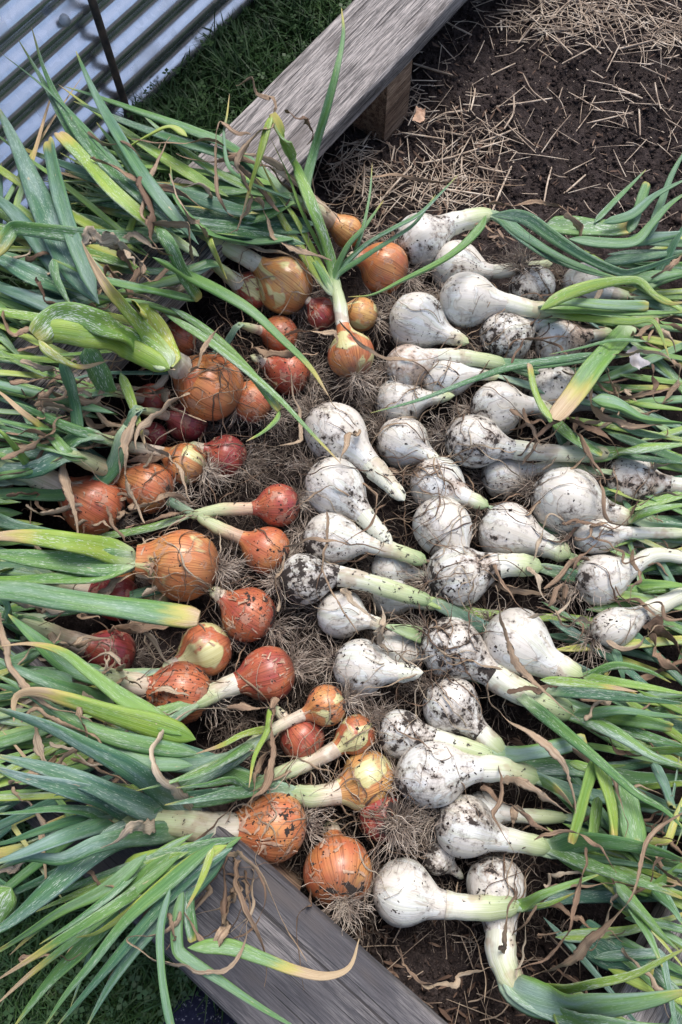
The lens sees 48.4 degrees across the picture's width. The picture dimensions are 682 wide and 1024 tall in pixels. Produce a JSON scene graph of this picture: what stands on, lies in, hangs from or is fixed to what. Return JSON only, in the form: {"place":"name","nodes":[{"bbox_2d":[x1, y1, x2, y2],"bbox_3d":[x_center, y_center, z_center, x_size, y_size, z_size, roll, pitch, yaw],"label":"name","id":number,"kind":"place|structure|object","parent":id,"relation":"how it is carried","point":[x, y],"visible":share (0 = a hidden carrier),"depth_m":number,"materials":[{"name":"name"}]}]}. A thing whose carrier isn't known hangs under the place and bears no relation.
{"place":"outdoors","nodes":[
{"label":"outdoors","id":0,"kind":"place"},
{"bbox_2d":[0,0,353,1023],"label":"lawn","id":1,"kind":"structure","parent":0,"point":[180,84],"depth_m":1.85,"materials":[{"name":"green plant"}]},
{"bbox_2d":[88,0,133,120],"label":"stake","id":2,"kind":"object","parent":1,"relation":"on","point":[102,33],"visible":0.65,"depth_m":1.61,"materials":[{"name":"metal"}]},
{"bbox_2d":[0,0,253,224],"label":"corrugated bed","id":3,"kind":"object","parent":1,"relation":"on","point":[150,41],"visible":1,"depth_m":1.62,"materials":[{"name":"metal"}]},
{"bbox_2d":[0,0,351,1023],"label":"clover","id":4,"kind":"object","parent":1,"relation":"on","point":[76,1012],"visible":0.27,"depth_m":1.21,"materials":[{"name":"green plant"}]},
{"bbox_2d":[163,984,218,1023],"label":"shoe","id":5,"kind":"object","parent":1,"relation":"on","point":[183,1014],"visible":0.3,"depth_m":1.17,"materials":[{"name":"fabric"}]},
{"bbox_2d":[212,1009,236,1023],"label":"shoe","id":6,"kind":"object","parent":1,"relation":"on","point":[227,1019],"visible":0.15,"depth_m":1.18,"materials":[{"name":"fabric"}]},
{"bbox_2d":[0,0,681,1023],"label":"raised bed","id":7,"kind":"object","parent":1,"relation":"on","point":[386,42],"visible":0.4,"depth_m":0.91,"materials":[{"name":"grey wood"}]},
{"bbox_2d":[0,0,681,1023],"bbox_3d":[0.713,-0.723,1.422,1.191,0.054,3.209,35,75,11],"label":"soil","id":8,"kind":"structure","parent":7,"relation":"in","point":[350,286],"depth_m":1.27,"materials":[{"name":"brown soil"}]},
{"bbox_2d":[0,368,186,500],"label":"onion","id":9,"kind":"object","parent":8,"relation":"on","point":[154,432],"visible":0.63,"depth_m":1.07,"materials":[{"name":"plant"}]},
{"bbox_2d":[0,415,197,549],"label":"brown onion","id":10,"kind":"object","parent":8,"relation":"on","point":[88,505],"visible":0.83,"depth_m":1.06,"materials":[{"name":"plant"}]},
{"bbox_2d":[0,529,200,661],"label":"brown onion","id":11,"kind":"object","parent":8,"relation":"on","point":[111,599],"visible":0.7,"depth_m":0.95,"materials":[{"name":"plant"}]},
{"bbox_2d":[0,584,205,692],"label":"brown onion","id":12,"kind":"object","parent":8,"relation":"on","point":[83,644],"visible":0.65,"depth_m":1.00,"materials":[{"name":"plant"}]},
{"bbox_2d":[0,366,210,529],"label":"brown onion","id":13,"kind":"object","parent":8,"relation":"on","point":[62,452],"visible":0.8,"depth_m":1.03,"materials":[{"name":"plant"}]},
{"bbox_2d":[0,322,211,456],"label":"brown onion","id":14,"kind":"object","parent":8,"relation":"on","point":[157,395],"visible":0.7,"depth_m":1.05,"materials":[{"name":"plant"}]},
{"bbox_2d":[31,546,202,646],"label":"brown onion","id":15,"kind":"object","parent":8,"relation":"on","point":[133,578],"visible":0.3,"depth_m":1.08,"materials":[{"name":"plant"}]},
{"bbox_2d":[0,403,235,447],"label":"onion","id":16,"kind":"object","parent":8,"relation":"on","point":[194,428],"visible":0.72,"depth_m":1.15,"materials":[{"name":"plant"}]},
{"bbox_2d":[0,398,246,503],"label":"brown onion","id":17,"kind":"object","parent":8,"relation":"on","point":[195,464],"visible":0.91,"depth_m":1.09,"materials":[{"name":"plant"}]},
{"bbox_2d":[0,515,251,607],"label":"brown onion","id":18,"kind":"object","parent":8,"relation":"on","point":[76,558],"visible":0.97,"depth_m":1.01,"materials":[{"name":"plant"}]},
{"bbox_2d":[0,613,252,763],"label":"brown onion","id":19,"kind":"object","parent":8,"relation":"on","point":[186,682],"visible":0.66,"depth_m":0.91,"materials":[{"name":"plant"}]},
{"bbox_2d":[29,226,271,500],"bbox_3d":[-0.276,-0.185,1.076,0.319,0.300,0.254,25,73,8],"label":"brown onion","id":20,"kind":"object","parent":8,"relation":"on","point":[148,342],"visible":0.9,"depth_m":1.03,"materials":[{"name":"plant"}]},
{"bbox_2d":[3,516,314,653],"bbox_3d":[-0.277,0.186,1.016,0.459,0.180,0.243,-31,74,-10],"label":"brown onion","id":21,"kind":"object","parent":8,"relation":"on","point":[253,608],"visible":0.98,"depth_m":1.03,"materials":[{"name":"plant"}]},
{"bbox_2d":[10,395,307,611],"bbox_3d":[-0.287,-0.086,1.107,0.637,0.171,0.237,43,77,13],"label":"brown onion","id":22,"kind":"object","parent":8,"relation":"on","point":[256,545],"visible":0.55,"depth_m":1.07,"materials":[{"name":"plant"}]},
{"bbox_2d":[0,85,327,394],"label":"brown onion","id":23,"kind":"object","parent":8,"relation":"on","point":[189,278],"visible":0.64,"depth_m":1.08,"materials":[{"name":"plant"}]},
{"bbox_2d":[0,629,331,838],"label":"brown onion","id":24,"kind":"object","parent":8,"relation":"on","point":[278,669],"visible":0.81,"depth_m":0.86,"materials":[{"name":"plant"}]},
{"bbox_2d":[2,27,332,334],"bbox_3d":[-0.388,-0.507,1.197,0.813,0.275,0.431,38,75,12],"label":"brown onion","id":25,"kind":"object","parent":8,"relation":"on","point":[290,271],"visible":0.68,"depth_m":1.16,"materials":[{"name":"plant"}]},
{"bbox_2d":[137,566,197,669],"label":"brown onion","id":26,"kind":"object","parent":8,"relation":"on","point":[164,598],"visible":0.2,"depth_m":1.07,"materials":[{"name":"plant"}]},
{"bbox_2d":[0,702,336,986],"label":"brown onion","id":27,"kind":"object","parent":8,"relation":"on","point":[129,812],"visible":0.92,"depth_m":0.80,"materials":[{"name":"plant"}]},
{"bbox_2d":[0,77,340,463],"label":"brown onion","id":28,"kind":"object","parent":8,"relation":"on","point":[46,207],"visible":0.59,"depth_m":1.07,"materials":[{"name":"plant"}]},
{"bbox_2d":[48,249,329,385],"bbox_3d":[-0.201,-0.230,1.158,0.188,0.175,0.401,40,76,12],"label":"brown onion","id":29,"kind":"object","parent":8,"relation":"on","point":[283,325],"visible":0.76,"depth_m":1.20,"materials":[{"name":"plant"}]},
{"bbox_2d":[123,600,260,704],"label":"brown onion","id":30,"kind":"object","parent":8,"relation":"on","point":[209,651],"visible":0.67,"depth_m":1.01,"materials":[{"name":"plant"}]},
{"bbox_2d":[0,647,387,857],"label":"brown onion","id":31,"kind":"object","parent":8,"relation":"on","point":[203,769],"visible":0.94,"depth_m":0.96,"materials":[{"name":"plant"}]},
{"bbox_2d":[113,370,287,528],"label":"onion","id":32,"kind":"object","parent":8,"relation":"on","point":[235,444],"visible":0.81,"depth_m":1.14,"materials":[{"name":"plant"}]},
{"bbox_2d":[0,690,404,978],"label":"brown onion","id":33,"kind":"object","parent":8,"relation":"on","point":[334,748],"visible":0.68,"depth_m":0.87,"materials":[{"name":"plant"}]},
{"bbox_2d":[0,673,410,1023],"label":"brown onion","id":34,"kind":"object","parent":8,"relation":"on","point":[151,873],"visible":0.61,"depth_m":0.81,"materials":[{"name":"plant"}]},
{"bbox_2d":[271,716,444,914],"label":"brown onion","id":35,"kind":"object","parent":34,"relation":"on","point":[390,822],"visible":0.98,"depth_m":0.94,"materials":[{"name":"plant"}]},
{"bbox_2d":[0,820,430,1023],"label":"brown onion","id":36,"kind":"object","parent":8,"relation":"on","point":[336,861],"visible":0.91,"depth_m":0.78,"materials":[{"name":"plant"}]},
{"bbox_2d":[99,436,334,556],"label":"onion","id":37,"kind":"object","parent":8,"relation":"on","point":[271,505],"visible":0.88,"depth_m":1.08,"materials":[{"name":"plant"}]},
{"bbox_2d":[45,8,391,286],"bbox_3d":[-0.210,-0.583,1.222,0.610,0.276,0.471,0,72,0],"label":"brown onion","id":38,"kind":"object","parent":8,"relation":"on","point":[215,219],"visible":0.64,"depth_m":1.13,"materials":[{"name":"plant"}]},
{"bbox_2d":[184,280,310,453],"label":"brown onion","id":39,"kind":"object","parent":8,"relation":"on","point":[258,403],"visible":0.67,"depth_m":1.15,"materials":[{"name":"plant"}]},
{"bbox_2d":[160,269,346,446],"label":"onion","id":40,"kind":"object","parent":8,"relation":"on","point":[276,365],"visible":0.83,"depth_m":1.18,"materials":[{"name":"plant"}]},
{"bbox_2d":[235,629,391,807],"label":"brown onion","id":41,"kind":"object","parent":8,"relation":"on","point":[296,732],"visible":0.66,"depth_m":0.97,"materials":[{"name":"plant"}]},
{"bbox_2d":[305,296,358,349],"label":"onion","id":42,"kind":"object","parent":8,"relation":"on","point":[326,313],"visible":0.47,"depth_m":1.20,"materials":[{"name":"plant"}]},
{"bbox_2d":[214,76,457,410],"bbox_3d":[-0.039,-0.391,1.135,0.338,0.267,0.399,17,72,5],"label":"brown onion","id":43,"kind":"object","parent":8,"relation":"on","point":[349,357],"visible":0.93,"depth_m":1.15,"materials":[{"name":"plant"}]},
{"bbox_2d":[316,284,395,350],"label":"brown onion","id":44,"kind":"object","parent":8,"relation":"on","point":[364,311],"visible":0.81,"depth_m":1.20,"materials":[{"name":"plant"}]},
{"bbox_2d":[276,429,459,571],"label":"white onion","id":45,"kind":"object","parent":8,"relation":"on","point":[345,485],"visible":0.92,"depth_m":1.09,"materials":[{"name":"plant"}]},
{"bbox_2d":[282,379,473,558],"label":"white onion","id":46,"kind":"object","parent":8,"relation":"on","point":[343,434],"visible":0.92,"depth_m":1.11,"materials":[{"name":"plant"}]},
{"bbox_2d":[294,593,481,787],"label":"white onion","id":47,"kind":"object","parent":8,"relation":"on","point":[393,672],"visible":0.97,"depth_m":1.00,"materials":[{"name":"plant"}]},
{"bbox_2d":[347,210,435,298],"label":"brown onion","id":48,"kind":"object","parent":8,"relation":"on","point":[386,266],"visible":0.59,"depth_m":1.21,"materials":[{"name":"plant"}]},
{"bbox_2d":[188,224,598,975],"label":"root litter","id":49,"kind":"object","parent":8,"relation":"on","point":[298,636],"visible":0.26,"depth_m":1.08,"materials":[{"name":"brown plant"}]},
{"bbox_2d":[353,533,461,616],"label":"white onion","id":50,"kind":"object","parent":8,"relation":"on","point":[386,604],"visible":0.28,"depth_m":1.07,"materials":[{"name":"plant"}]},
{"bbox_2d":[351,533,464,670],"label":"white onion","id":51,"kind":"object","parent":8,"relation":"on","point":[383,567],"visible":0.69,"depth_m":1.08,"materials":[{"name":"plant"}]},
{"bbox_2d":[393,541,680,634],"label":"white onion","id":52,"kind":"object","parent":51,"relation":"on","point":[527,564],"visible":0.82,"depth_m":1.04,"materials":[{"name":"plant"}]},
{"bbox_2d":[412,106,424,122],"bbox_3d":[0.135,-0.676,1.292,0.020,0.009,0.034,13,72,4],"label":"paper scrap","id":53,"kind":"object","parent":8,"relation":"on","point":[419,115],"visible":1,"depth_m":1.29,"materials":[{"name":"beige paper"}]},
{"bbox_2d":[398,132,444,139],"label":"straw stalk","id":54,"kind":"object","parent":8,"relation":"on","point":[422,135],"visible":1,"depth_m":1.40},
{"bbox_2d":[348,322,502,440],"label":"white onion","id":55,"kind":"object","parent":8,"relation":"on","point":[399,393],"visible":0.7,"depth_m":1.16,"materials":[{"name":"plant"}]},
{"bbox_2d":[282,501,580,603],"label":"white onion","id":56,"kind":"object","parent":8,"relation":"on","point":[337,552],"visible":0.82,"depth_m":1.07,"materials":[{"name":"plant"}]},
{"bbox_2d":[413,63,452,75],"bbox_3d":[0.173,-0.836,1.434,0.081,0.012,0.004,28,74,9],"label":"straw stalk","id":57,"kind":"object","parent":8,"relation":"on","point":[432,69],"visible":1,"depth_m":1.43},
{"bbox_2d":[364,276,515,414],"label":"white onion","id":58,"kind":"object","parent":8,"relation":"on","point":[420,319],"visible":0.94,"depth_m":1.17,"materials":[{"name":"plant"}]},
{"bbox_2d":[215,0,681,1023],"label":"straw mulch","id":59,"kind":"object","parent":8,"relation":"on","point":[656,34],"visible":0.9,"depth_m":1.40,"materials":[{"name":"brown plant"}]},
{"bbox_2d":[356,399,547,543],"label":"white onion","id":60,"kind":"object","parent":8,"relation":"on","point":[397,441],"visible":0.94,"depth_m":1.12,"materials":[{"name":"plant"}]},
{"bbox_2d":[242,511,681,714],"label":"white onion","id":61,"kind":"object","parent":8,"relation":"on","point":[300,572],"visible":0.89,"depth_m":1.03,"materials":[{"name":"plant"}]},
{"bbox_2d":[395,813,530,1001],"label":"white onion","id":62,"kind":"object","parent":8,"relation":"on","point":[440,861],"visible":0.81,"depth_m":0.96,"materials":[{"name":"plant"}]},
{"bbox_2d":[440,188,493,197],"bbox_3d":[0.226,-0.572,1.359,0.098,0.007,0.004,8,72,3],"label":"straw stalk","id":63,"kind":"object","parent":8,"relation":"on","point":[467,192],"visible":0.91,"depth_m":1.36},
{"bbox_2d":[454,139,508,156],"bbox_3d":[0.253,-0.668,1.396,0.114,0.016,0.004,-14,72,-5],"label":"straw stalk","id":64,"kind":"object","parent":8,"relation":"on","point":[472,150],"visible":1,"depth_m":1.40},
{"bbox_2d":[282,524,681,720],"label":"white onion","id":65,"kind":"object","parent":8,"relation":"on","point":[332,620],"visible":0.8,"depth_m":1.04,"materials":[{"name":"plant"}]},
{"bbox_2d":[474,127,517,144],"bbox_3d":[0.285,-0.693,1.401,0.088,0.011,0.005,-19,73,-6],"label":"straw stalk","id":66,"kind":"object","parent":8,"relation":"on","point":[501,134],"visible":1,"depth_m":1.40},
{"bbox_2d":[492,161,513,209],"bbox_3d":[0.290,-0.584,1.363,0.004,0.028,0.146,21,73,7],"label":"straw stalk","id":67,"kind":"object","parent":8,"relation":"on","point":[501,188],"visible":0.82,"depth_m":1.36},
{"bbox_2d":[345,591,661,731],"bbox_3d":[0.238,0.213,1.036,0.490,0.124,0.153,10,72,3],"label":"white onion","id":68,"kind":"object","parent":8,"relation":"on","point":[395,642],"visible":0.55,"depth_m":1.03,"materials":[{"name":"plant"}]},
{"bbox_2d":[325,2,681,233],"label":"straw chaff","id":69,"kind":"object","parent":8,"relation":"on","point":[518,125],"visible":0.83,"depth_m":1.42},
{"bbox_2d":[339,321,677,412],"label":"white onion","id":70,"kind":"object","parent":8,"relation":"on","point":[396,365],"visible":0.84,"depth_m":1.16,"materials":[{"name":"plant"}]},
{"bbox_2d":[377,454,644,550],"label":"white onion","id":71,"kind":"object","parent":8,"relation":"on","point":[466,495],"visible":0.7,"depth_m":1.09,"materials":[{"name":"food"}]},
{"bbox_2d":[394,460,559,642],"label":"white onion","id":72,"kind":"object","parent":71,"relation":"on","point":[451,512],"visible":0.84,"depth_m":1.06,"materials":[{"name":"food"}]},
{"bbox_2d":[350,738,681,965],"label":"white onion","id":73,"kind":"object","parent":8,"relation":"on","point":[440,785],"visible":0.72,"depth_m":0.94,"materials":[{"name":"plant"}]},
{"bbox_2d":[350,170,681,296],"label":"white onion","id":74,"kind":"object","parent":8,"relation":"on","point":[422,238],"visible":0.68,"depth_m":1.17,"materials":[{"name":"food"}]},
{"bbox_2d":[355,795,681,989],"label":"white onion","id":75,"kind":"object","parent":8,"relation":"on","point":[416,893],"visible":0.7,"depth_m":0.91,"materials":[{"name":"food"}]},
{"bbox_2d":[496,98,551,106],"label":"straw stalk","id":76,"kind":"object","parent":8,"relation":"on","point":[526,102],"visible":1,"depth_m":1.42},
{"bbox_2d":[478,230,588,357],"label":"white onion","id":77,"kind":"object","parent":8,"relation":"on","point":[526,279],"visible":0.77,"depth_m":1.21,"materials":[{"name":"food"}]},
{"bbox_2d":[390,584,681,827],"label":"white onion","id":78,"kind":"object","parent":8,"relation":"on","point":[620,726],"visible":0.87,"depth_m":0.96,"materials":[{"name":"plant"}]},
{"bbox_2d":[394,645,681,877],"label":"white onion","id":79,"kind":"object","parent":8,"relation":"on","point":[460,717],"visible":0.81,"depth_m":0.97,"materials":[{"name":"food"}]},
{"bbox_2d":[401,268,681,378],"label":"white onion","id":80,"kind":"object","parent":8,"relation":"on","point":[460,293],"visible":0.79,"depth_m":1.16,"materials":[{"name":"food"}]},
{"bbox_2d":[405,295,678,427],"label":"white onion","id":81,"kind":"object","parent":8,"relation":"on","point":[437,371],"visible":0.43,"depth_m":1.16,"materials":[{"name":"food"}]},
{"bbox_2d":[411,154,681,310],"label":"white onion","id":82,"kind":"object","parent":8,"relation":"on","point":[468,258],"visible":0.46,"depth_m":1.22,"materials":[{"name":"food"}]},
{"bbox_2d":[414,399,681,611],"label":"white onion","id":83,"kind":"object","parent":8,"relation":"on","point":[451,437],"visible":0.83,"depth_m":1.10,"materials":[{"name":"food"}]},
{"bbox_2d":[465,487,630,643],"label":"white onion","id":84,"kind":"object","parent":8,"relation":"on","point":[496,528],"visible":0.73,"depth_m":1.07,"materials":[{"name":"food"}]},
{"bbox_2d":[435,364,661,526],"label":"white onion","id":85,"kind":"object","parent":8,"relation":"on","point":[486,400],"visible":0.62,"depth_m":1.12,"materials":[{"name":"food"}]},
{"bbox_2d":[430,723,681,859],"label":"white onion","id":86,"kind":"object","parent":8,"relation":"on","point":[542,817],"visible":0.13,"depth_m":0.98,"materials":[{"name":"food"}]},
{"bbox_2d":[398,756,681,1020],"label":"white onion","id":87,"kind":"object","parent":86,"relation":"on","point":[461,831],"visible":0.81,"depth_m":0.91,"materials":[{"name":"food"}]},
{"bbox_2d":[450,272,678,386],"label":"white onion","id":88,"kind":"object","parent":8,"relation":"on","point":[518,329],"visible":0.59,"depth_m":1.17,"materials":[{"name":"food"}]},
{"bbox_2d":[463,813,681,1023],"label":"white onion","id":89,"kind":"object","parent":8,"relation":"on","point":[558,1003],"visible":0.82,"depth_m":0.84,"materials":[{"name":"plant"}]},
{"bbox_2d":[463,585,681,910],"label":"white onion","id":90,"kind":"object","parent":8,"relation":"on","point":[523,646],"visible":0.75,"depth_m":0.99,"materials":[{"name":"food"}]},
{"bbox_2d":[464,403,681,511],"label":"white onion","id":91,"kind":"object","parent":8,"relation":"on","point":[489,477],"visible":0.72,"depth_m":1.13,"materials":[{"name":"food"}]},
{"bbox_2d":[543,24,608,34],"bbox_3d":[0.460,-0.946,1.488,0.131,0.005,0.004,9,72,3],"label":"straw stalk","id":92,"kind":"object","parent":8,"relation":"on","point":[578,29],"visible":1,"depth_m":1.49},
{"bbox_2d":[497,454,681,744],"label":"white onion","id":93,"kind":"object","parent":8,"relation":"on","point":[566,507],"visible":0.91,"depth_m":1.06,"materials":[{"name":"food"}]},
{"bbox_2d":[505,351,681,464],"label":"white onion","id":94,"kind":"object","parent":8,"relation":"on","point":[551,383],"visible":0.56,"depth_m":1.12,"materials":[{"name":"food"}]},
{"bbox_2d":[507,289,681,426],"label":"white onion","id":95,"kind":"object","parent":8,"relation":"on","point":[614,343],"visible":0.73,"depth_m":1.15,"materials":[{"name":"plant"}]},
{"bbox_2d":[626,346,650,369],"bbox_3d":[0.440,-0.229,1.130,0.023,0.010,0.038,-31,74,-10],"label":"paper scrap","id":96,"kind":"object","parent":95,"relation":"on","point":[637,361],"visible":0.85,"depth_m":1.13,"materials":[{"name":"white paper"}]},
{"bbox_2d":[527,568,681,714],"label":"white onion","id":97,"kind":"object","parent":8,"relation":"on","point":[609,630],"visible":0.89,"depth_m":1.02,"materials":[{"name":"food"}]},
{"bbox_2d":[535,454,681,566],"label":"white onion","id":98,"kind":"object","parent":8,"relation":"on","point":[620,535],"visible":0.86,"depth_m":1.06,"materials":[{"name":"food"}]},
{"bbox_2d":[536,497,681,718],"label":"white onion","id":99,"kind":"object","parent":8,"relation":"on","point":[585,588],"visible":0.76,"depth_m":1.04,"materials":[{"name":"food"}]},
{"bbox_2d":[586,112,633,123],"bbox_3d":[0.504,-0.738,1.422,0.097,0.006,0.003,-17,72,-6],"label":"straw stalk","id":100,"kind":"object","parent":8,"relation":"on","point":[608,118],"visible":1,"depth_m":1.42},
{"bbox_2d":[548,227,681,366],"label":"white onion","id":101,"kind":"object","parent":8,"relation":"on","point":[615,292],"visible":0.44,"depth_m":1.20,"materials":[{"name":"plant"}]},
{"bbox_2d":[570,453,681,578],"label":"white onion","id":102,"kind":"object","parent":8,"relation":"on","point":[640,544],"visible":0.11,"depth_m":1.08,"materials":[{"name":"food"}]},
{"bbox_2d":[576,455,681,505],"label":"white onion","id":103,"kind":"object","parent":8,"relation":"on","point":[630,482],"visible":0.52,"depth_m":1.08,"materials":[{"name":"food"}]},
{"bbox_2d":[618,39,653,49],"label":"straw stalk","id":104,"kind":"object","parent":8,"relation":"on","point":[637,44],"visible":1,"depth_m":1.45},
{"bbox_2d":[620,8,671,21],"bbox_3d":[0.600,-0.979,1.495,0.105,0.008,0.004,24,73,8],"label":"straw stalk","id":105,"kind":"object","parent":8,"relation":"on","point":[645,15],"visible":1,"depth_m":1.50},
{"bbox_2d":[336,697,681,819],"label":"white onion","id":106,"kind":"object","parent":7,"relation":"on","point":[398,749],"visible":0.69,"depth_m":0.98,"materials":[{"name":"food"}]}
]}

